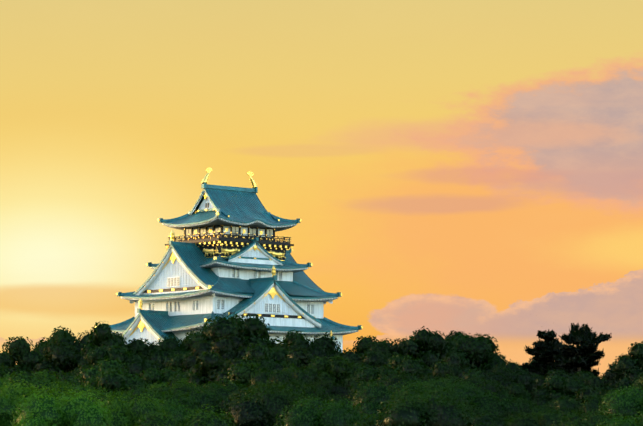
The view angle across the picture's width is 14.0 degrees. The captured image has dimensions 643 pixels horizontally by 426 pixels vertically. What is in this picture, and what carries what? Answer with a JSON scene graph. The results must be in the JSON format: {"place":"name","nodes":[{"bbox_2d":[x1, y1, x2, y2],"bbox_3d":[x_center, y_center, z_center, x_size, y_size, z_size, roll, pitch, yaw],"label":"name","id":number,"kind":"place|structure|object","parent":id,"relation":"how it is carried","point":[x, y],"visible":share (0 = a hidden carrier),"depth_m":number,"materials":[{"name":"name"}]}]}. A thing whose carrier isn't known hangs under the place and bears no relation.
{"place":"outdoors","nodes":[
{"label":"outdoors","id":0,"kind":"place"},
{"bbox_2d":[0,0,642,378],"label":"sky","id":1,"kind":"structure","parent":0,"point":[466,166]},
{"bbox_3d":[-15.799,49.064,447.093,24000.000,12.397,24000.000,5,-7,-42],"label":"ground","id":2,"kind":"structure","parent":0,"visible":0},
{"bbox_2d":[0,365,7,378],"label":"tree","id":3,"kind":"object","parent":2,"relation":"on","point":[2,373],"visible":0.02,"depth_m":327.63,"materials":[{"name":"green plant"}]},
{"bbox_2d":[0,377,11,392],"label":"tree","id":4,"kind":"object","parent":2,"relation":"on","point":[1,384],"visible":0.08,"depth_m":224.13,"materials":[{"name":"green plant"}]},
{"bbox_2d":[0,364,11,376],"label":"tree","id":5,"kind":"object","parent":2,"relation":"on","point":[7,370],"depth_m":355.60,"materials":[{"name":"green plant"}]},
{"bbox_2d":[0,350,13,368],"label":"tree","id":6,"kind":"object","parent":2,"relation":"on","point":[5,361],"depth_m":383.86,"materials":[{"name":"green plant"}]},
{"bbox_2d":[0,389,27,425],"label":"tree","id":7,"kind":"object","parent":2,"relation":"on","point":[7,406],"visible":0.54,"depth_m":161.91,"materials":[{"name":"green plant"}]},
{"bbox_2d":[3,366,32,375],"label":"tree","id":8,"kind":"object","parent":2,"relation":"on","point":[13,369],"visible":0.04,"depth_m":363.64,"materials":[{"name":"green plant"}]},
{"bbox_2d":[2,336,43,374],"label":"tree","id":9,"kind":"object","parent":2,"relation":"on","point":[24,357],"visible":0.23,"depth_m":392.20,"materials":[{"name":"green plant"}]},
{"bbox_2d":[5,376,65,394],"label":"tree","id":10,"kind":"object","parent":2,"relation":"on","point":[44,382],"visible":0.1,"depth_m":231.74,"materials":[{"name":"green plant"}]},
{"bbox_2d":[0,368,77,387],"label":"tree","id":11,"kind":"object","parent":2,"relation":"on","point":[29,379],"visible":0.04,"depth_m":267.97,"materials":[{"name":"green plant"}]},
{"bbox_2d":[0,379,81,408],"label":"tree","id":12,"kind":"object","parent":2,"relation":"on","point":[19,390],"visible":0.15,"depth_m":178.80,"materials":[{"name":"green plant"}]},
{"bbox_2d":[31,336,52,350],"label":"tree","id":13,"kind":"object","parent":2,"relation":"on","point":[40,342],"depth_m":426.00,"materials":[{"name":"green plant"}]},
{"bbox_2d":[28,341,89,376],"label":"tree","id":14,"kind":"object","parent":2,"relation":"on","point":[62,356],"visible":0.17,"depth_m":378.78,"materials":[{"name":"green plant"}]},
{"bbox_2d":[10,389,113,425],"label":"tree","id":15,"kind":"object","parent":2,"relation":"on","point":[80,410],"visible":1,"depth_m":148.24,"materials":[{"name":"green plant"}]},
{"bbox_2d":[36,326,93,357],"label":"tree","id":16,"kind":"object","parent":2,"relation":"on","point":[59,335],"visible":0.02,"depth_m":409.01,"materials":[{"name":"green plant"}]},
{"bbox_2d":[56,371,77,382],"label":"tree","id":17,"kind":"object","parent":2,"relation":"on","point":[67,376],"depth_m":326.25,"materials":[{"name":"green plant"}]},
{"bbox_2d":[55,381,93,394],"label":"tree","id":18,"kind":"object","parent":2,"relation":"on","point":[84,388],"depth_m":245.07,"materials":[{"name":"green plant"}]},
{"bbox_2d":[63,382,93,393],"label":"tree","id":19,"kind":"object","parent":2,"relation":"on","point":[70,387],"depth_m":256.64,"materials":[{"name":"green plant"}]},
{"bbox_2d":[71,359,88,372],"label":"tree","id":20,"kind":"object","parent":2,"relation":"on","point":[83,363],"depth_m":373.34,"materials":[{"name":"green plant"}]},
{"bbox_2d":[72,368,88,378],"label":"tree","id":21,"kind":"object","parent":2,"relation":"on","point":[78,372],"visible":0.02,"depth_m":350.26,"materials":[{"name":"green plant"}]},
{"bbox_2d":[78,366,102,386],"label":"tree","id":22,"kind":"object","parent":2,"relation":"on","point":[88,374],"visible":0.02,"depth_m":285.54,"materials":[{"name":"green plant"}]},
{"bbox_2d":[68,358,129,386],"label":"tree","id":23,"kind":"object","parent":2,"relation":"on","point":[108,364],"visible":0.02,"depth_m":302.21,"materials":[{"name":"green plant"}]},
{"bbox_2d":[71,387,130,399],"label":"tree","id":24,"kind":"object","parent":2,"relation":"on","point":[96,392],"visible":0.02,"depth_m":222.15,"materials":[{"name":"green plant"}]},
{"bbox_2d":[79,321,128,355],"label":"thin tree","id":25,"kind":"object","parent":2,"relation":"on","point":[104,334],"visible":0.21,"depth_m":402.57,"materials":[{"name":"green plant"}]},
{"bbox_2d":[71,343,157,377],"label":"tree","id":26,"kind":"object","parent":2,"relation":"on","point":[135,364],"visible":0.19,"depth_m":364.83,"materials":[{"name":"green plant"}]},
{"bbox_2d":[83,365,150,396],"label":"tree","id":27,"kind":"object","parent":2,"relation":"on","point":[112,379],"visible":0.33,"depth_m":271.49,"materials":[{"name":"green plant"}]},
{"bbox_2d":[97,393,177,425],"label":"tree","id":28,"kind":"object","parent":2,"relation":"on","point":[123,413],"visible":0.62,"depth_m":166.08,"materials":[{"name":"green plant"}]},
{"bbox_2d":[125,338,158,358],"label":"tree","id":29,"kind":"object","parent":2,"relation":"on","point":[134,345],"visible":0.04,"depth_m":402.34,"materials":[{"name":"green plant"}]},
{"bbox_2d":[86,385,204,419],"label":"tree","id":30,"kind":"object","parent":2,"relation":"on","point":[184,400],"visible":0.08,"depth_m":190.92,"materials":[{"name":"green plant"}]},
{"bbox_2d":[140,365,181,385],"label":"tree","id":31,"kind":"object","parent":2,"relation":"on","point":[152,376],"visible":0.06,"depth_m":329.35,"materials":[{"name":"green plant"}]},
{"bbox_2d":[144,335,190,369],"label":"tree","id":32,"kind":"object","parent":2,"relation":"on","point":[166,350],"depth_m":399.83,"materials":[{"name":"green plant"}]},
{"bbox_2d":[147,379,203,393],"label":"tree","id":33,"kind":"object","parent":2,"relation":"on","point":[166,386],"visible":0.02,"depth_m":248.90,"materials":[{"name":"green plant"}]},
{"bbox_2d":[166,352,191,371],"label":"tree","id":34,"kind":"object","parent":2,"relation":"on","point":[175,361],"visible":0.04,"depth_m":388.95,"materials":[{"name":"green plant"}]},
{"bbox_2d":[132,404,237,425],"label":"tree","id":35,"kind":"object","parent":2,"relation":"on","point":[205,418],"visible":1,"depth_m":156.15,"materials":[{"name":"green plant"}]},
{"bbox_2d":[180,340,213,372],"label":"tree","id":36,"kind":"object","parent":2,"relation":"on","point":[196,351],"visible":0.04,"depth_m":374.68,"materials":[{"name":"green plant"}]},
{"bbox_2d":[163,387,235,415],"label":"tree","id":37,"kind":"object","parent":2,"relation":"on","point":[207,398],"visible":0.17,"depth_m":195.69,"materials":[{"name":"green plant"}]},
{"bbox_2d":[183,350,231,386],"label":"tree","id":38,"kind":"object","parent":2,"relation":"on","point":[208,368],"visible":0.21,"depth_m":304.16,"materials":[{"name":"green plant"}]},
{"bbox_2d":[182,355,232,375],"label":"tree","id":39,"kind":"object","parent":2,"relation":"on","point":[223,359],"visible":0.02,"depth_m":341.43,"materials":[{"name":"green plant"}]},
{"bbox_2d":[95,167,362,352],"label":"castle","id":40,"kind":"structure","parent":2,"relation":"on","point":[227,255],"depth_m":443.48,"materials":[{"name":"white"}]},
{"bbox_2d":[210,336,251,360],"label":"tree","id":41,"kind":"object","parent":2,"relation":"on","point":[224,348],"visible":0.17,"depth_m":358.96,"materials":[{"name":"green plant"}]},
{"bbox_2d":[179,312,284,352],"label":"tree","id":42,"kind":"object","parent":2,"relation":"on","point":[253,330],"visible":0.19,"depth_m":402.93,"materials":[{"name":"green plant"}]},
{"bbox_2d":[202,362,262,393],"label":"tree","id":43,"kind":"object","parent":2,"relation":"on","point":[239,376],"visible":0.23,"depth_m":271.67,"materials":[{"name":"green plant"}]},
{"bbox_2d":[214,334,250,356],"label":"tree","id":44,"kind":"object","parent":2,"relation":"on","point":[238,340],"visible":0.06,"depth_m":396.31,"materials":[{"name":"green plant"}]},
{"bbox_2d":[212,358,255,383],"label":"tree","id":45,"kind":"object","parent":2,"relation":"on","point":[224,374],"visible":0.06,"depth_m":294.90,"materials":[{"name":"green plant"}]},
{"bbox_2d":[239,367,295,391],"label":"tree","id":46,"kind":"object","parent":2,"relation":"on","point":[277,377],"visible":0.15,"depth_m":251.10,"materials":[{"name":"green plant"}]},
{"bbox_2d":[241,342,295,373],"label":"tree","id":47,"kind":"object","parent":2,"relation":"on","point":[256,354],"visible":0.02,"depth_m":325.78,"materials":[{"name":"green plant"}]},
{"bbox_2d":[225,387,314,425],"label":"tree","id":48,"kind":"object","parent":2,"relation":"on","point":[256,411],"visible":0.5,"depth_m":164.89,"materials":[{"name":"green plant"}]},
{"bbox_2d":[264,345,290,365],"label":"tree","id":49,"kind":"object","parent":2,"relation":"on","point":[279,354],"visible":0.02,"depth_m":365.87,"materials":[{"name":"green plant"}]},
{"bbox_2d":[221,379,340,418],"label":"tree","id":50,"kind":"object","parent":2,"relation":"on","point":[262,387],"visible":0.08,"depth_m":186.40,"materials":[{"name":"green plant"}]},
{"bbox_2d":[254,341,311,354],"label":"tree","id":51,"kind":"object","parent":2,"relation":"on","point":[293,346],"visible":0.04,"depth_m":375.56,"materials":[{"name":"green plant"}]},
{"bbox_2d":[285,347,330,370],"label":"tree","id":52,"kind":"object","parent":2,"relation":"on","point":[299,358],"visible":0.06,"depth_m":358.64,"materials":[{"name":"green plant"}]},
{"bbox_2d":[278,329,344,360],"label":"tree","id":53,"kind":"object","parent":2,"relation":"on","point":[324,346],"visible":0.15,"depth_m":408.93,"materials":[{"name":"green plant"}]},
{"bbox_2d":[274,394,380,425],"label":"tree","id":54,"kind":"object","parent":2,"relation":"on","point":[310,412],"visible":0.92,"depth_m":157.19,"materials":[{"name":"green plant"}]},
{"bbox_2d":[305,377,355,400],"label":"tree","id":55,"kind":"object","parent":2,"relation":"on","point":[332,389],"visible":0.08,"depth_m":258.96,"materials":[{"name":"green plant"}]},
{"bbox_2d":[307,354,371,386],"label":"tree","id":56,"kind":"object","parent":2,"relation":"on","point":[337,369],"visible":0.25,"depth_m":320.96,"materials":[{"name":"green plant"}]},
{"bbox_2d":[349,349,383,368],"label":"tree","id":57,"kind":"object","parent":2,"relation":"on","point":[361,357],"depth_m":366.20,"materials":[{"name":"green plant"}]},
{"bbox_2d":[338,335,395,362],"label":"tree","id":58,"kind":"object","parent":2,"relation":"on","point":[361,346],"visible":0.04,"depth_m":405.51,"materials":[{"name":"green plant"}]},
{"bbox_2d":[353,351,390,370],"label":"tree","id":59,"kind":"object","parent":2,"relation":"on","point":[375,359],"visible":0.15,"depth_m":355.12,"materials":[{"name":"green plant"}]},
{"bbox_2d":[360,340,398,362],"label":"tree","id":60,"kind":"object","parent":2,"relation":"on","point":[378,346],"depth_m":388.53,"materials":[{"name":"green plant"}]},
{"bbox_2d":[346,372,418,405],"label":"tree","id":61,"kind":"object","parent":2,"relation":"on","point":[393,380],"visible":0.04,"depth_m":223.83,"materials":[{"name":"green plant"}]},
{"bbox_2d":[348,363,425,389],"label":"tree","id":62,"kind":"object","parent":2,"relation":"on","point":[368,374],"visible":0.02,"depth_m":304.19,"materials":[{"name":"green plant"}]},
{"bbox_2d":[350,379,429,417],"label":"tree","id":63,"kind":"object","parent":2,"relation":"on","point":[371,398],"visible":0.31,"depth_m":193.66,"materials":[{"name":"green plant"}]},
{"bbox_2d":[389,338,419,357],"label":"tree","id":64,"kind":"object","parent":2,"relation":"on","point":[393,348],"depth_m":403.98,"materials":[{"name":"green plant"}]},
{"bbox_2d":[386,354,432,378],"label":"tree","id":65,"kind":"object","parent":2,"relation":"on","point":[407,364],"visible":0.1,"depth_m":325.21,"materials":[{"name":"green plant"}]},
{"bbox_2d":[351,389,472,425],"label":"tree","id":66,"kind":"object","parent":2,"relation":"on","point":[432,411],"visible":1,"depth_m":147.42,"materials":[{"name":"green plant"}]},
{"bbox_2d":[398,326,452,368],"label":"tree","id":67,"kind":"object","parent":2,"relation":"on","point":[429,348],"visible":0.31,"depth_m":401.81,"materials":[{"name":"green plant"}]},
{"bbox_2d":[417,360,453,382],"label":"tree","id":68,"kind":"object","parent":2,"relation":"on","point":[441,369],"visible":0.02,"depth_m":315.07,"materials":[{"name":"green plant"}]},
{"bbox_2d":[446,330,464,343],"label":"tree","id":69,"kind":"object","parent":2,"relation":"on","point":[455,333],"depth_m":425.12,"materials":[{"name":"green plant"}]},
{"bbox_2d":[431,351,491,382],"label":"tree","id":70,"kind":"object","parent":2,"relation":"on","point":[455,361],"visible":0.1,"depth_m":337.62,"materials":[{"name":"green plant"}]},
{"bbox_2d":[445,332,507,373],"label":"tree","id":71,"kind":"object","parent":2,"relation":"on","point":[473,352],"visible":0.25,"depth_m":406.77,"materials":[{"name":"green plant"}]},
{"bbox_2d":[460,369,506,394],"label":"tree","id":72,"kind":"object","parent":2,"relation":"on","point":[477,374],"visible":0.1,"depth_m":305.62,"materials":[{"name":"green plant"}]},
{"bbox_2d":[490,359,535,394],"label":"tree","id":73,"kind":"object","parent":2,"relation":"on","point":[523,377],"visible":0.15,"depth_m":383.57,"materials":[{"name":"green plant"}]},
{"bbox_2d":[526,357,535,376],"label":"tree","id":74,"kind":"object","parent":2,"relation":"on","point":[530,361],"depth_m":422.14,"materials":[{"name":"green plant"}]},
{"bbox_2d":[530,374,542,383],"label":"tree","id":75,"kind":"object","parent":2,"relation":"on","point":[535,377],"depth_m":393.49,"materials":[{"name":"green plant"}]},
{"bbox_2d":[518,329,575,376],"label":"cedar tree","id":76,"kind":"object","parent":2,"relation":"on","point":[541,352],"visible":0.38,"depth_m":402.89,"materials":[{"name":"green plant"}]},
{"bbox_2d":[528,375,586,406],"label":"tree","id":77,"kind":"object","parent":2,"relation":"on","point":[556,386],"visible":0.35,"depth_m":331.67,"materials":[{"name":"green plant"}]},
{"bbox_2d":[533,369,582,392],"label":"tree","id":78,"kind":"object","parent":2,"relation":"on","point":[558,372],"visible":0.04,"depth_m":356.99,"materials":[{"name":"green plant"}]},
{"bbox_2d":[535,395,580,411],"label":"tree","id":79,"kind":"object","parent":2,"relation":"on","point":[558,402],"visible":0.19,"depth_m":267.63,"materials":[{"name":"green plant"}]},
{"bbox_2d":[552,323,611,376],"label":"cedar tree","id":80,"kind":"object","parent":2,"relation":"on","point":[584,354],"visible":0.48,"depth_m":395.06,"materials":[{"name":"green plant"}]},
{"bbox_2d":[571,369,593,380],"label":"tree","id":81,"kind":"object","parent":2,"relation":"on","point":[584,374],"visible":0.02,"depth_m":371.87,"materials":[{"name":"green plant"}]},
{"bbox_2d":[551,409,618,425],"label":"tree","id":82,"kind":"object","parent":2,"relation":"on","point":[577,420],"visible":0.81,"depth_m":181.67,"materials":[{"name":"green plant"}]},
{"bbox_2d":[568,386,608,408],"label":"tree","id":83,"kind":"object","parent":2,"relation":"on","point":[586,391],"visible":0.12,"depth_m":284.76,"materials":[{"name":"green plant"}]},
{"bbox_2d":[576,390,617,415],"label":"tree","id":84,"kind":"object","parent":2,"relation":"on","point":[591,404],"visible":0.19,"depth_m":245.43,"materials":[{"name":"green plant"}]},
{"bbox_2d":[577,375,617,392],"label":"tree","id":85,"kind":"object","parent":2,"relation":"on","point":[594,381],"visible":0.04,"depth_m":342.08,"materials":[{"name":"green plant"}]},
{"bbox_2d":[604,377,619,388],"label":"tree","id":86,"kind":"object","parent":2,"relation":"on","point":[613,378],"visible":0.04,"depth_m":380.94,"materials":[{"name":"green plant"}]},
{"bbox_2d":[605,388,620,396],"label":"tree","id":87,"kind":"object","parent":2,"relation":"on","point":[613,391],"visible":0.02,"depth_m":276.27,"materials":[{"name":"green plant"}]},
{"bbox_2d":[601,357,626,384],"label":"tree","id":88,"kind":"object","parent":2,"relation":"on","point":[608,375],"visible":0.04,"depth_m":412.12,"materials":[{"name":"green plant"}]},
{"bbox_2d":[595,384,642,425],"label":"tree","id":89,"kind":"object","parent":2,"relation":"on","point":[629,402],"visible":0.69,"depth_m":190.46,"materials":[{"name":"green plant"}]},
{"bbox_2d":[595,411,642,425],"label":"tree","id":90,"kind":"object","parent":2,"relation":"on","point":[618,422],"visible":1,"depth_m":152.87,"materials":[{"name":"green plant"}]},
{"bbox_2d":[614,377,636,390],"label":"tree","id":91,"kind":"object","parent":2,"relation":"on","point":[623,382],"visible":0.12,"depth_m":351.73,"materials":[{"name":"green plant"}]},
{"bbox_2d":[609,342,642,386],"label":"tree","id":92,"kind":"object","parent":2,"relation":"on","point":[629,366],"visible":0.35,"depth_m":378.31,"materials":[{"name":"green plant"}]},
{"bbox_2d":[631,373,642,389],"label":"tree","id":93,"kind":"object","parent":2,"relation":"on","point":[637,382],"visible":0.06,"depth_m":333.67,"materials":[{"name":"green plant"}]}
]}

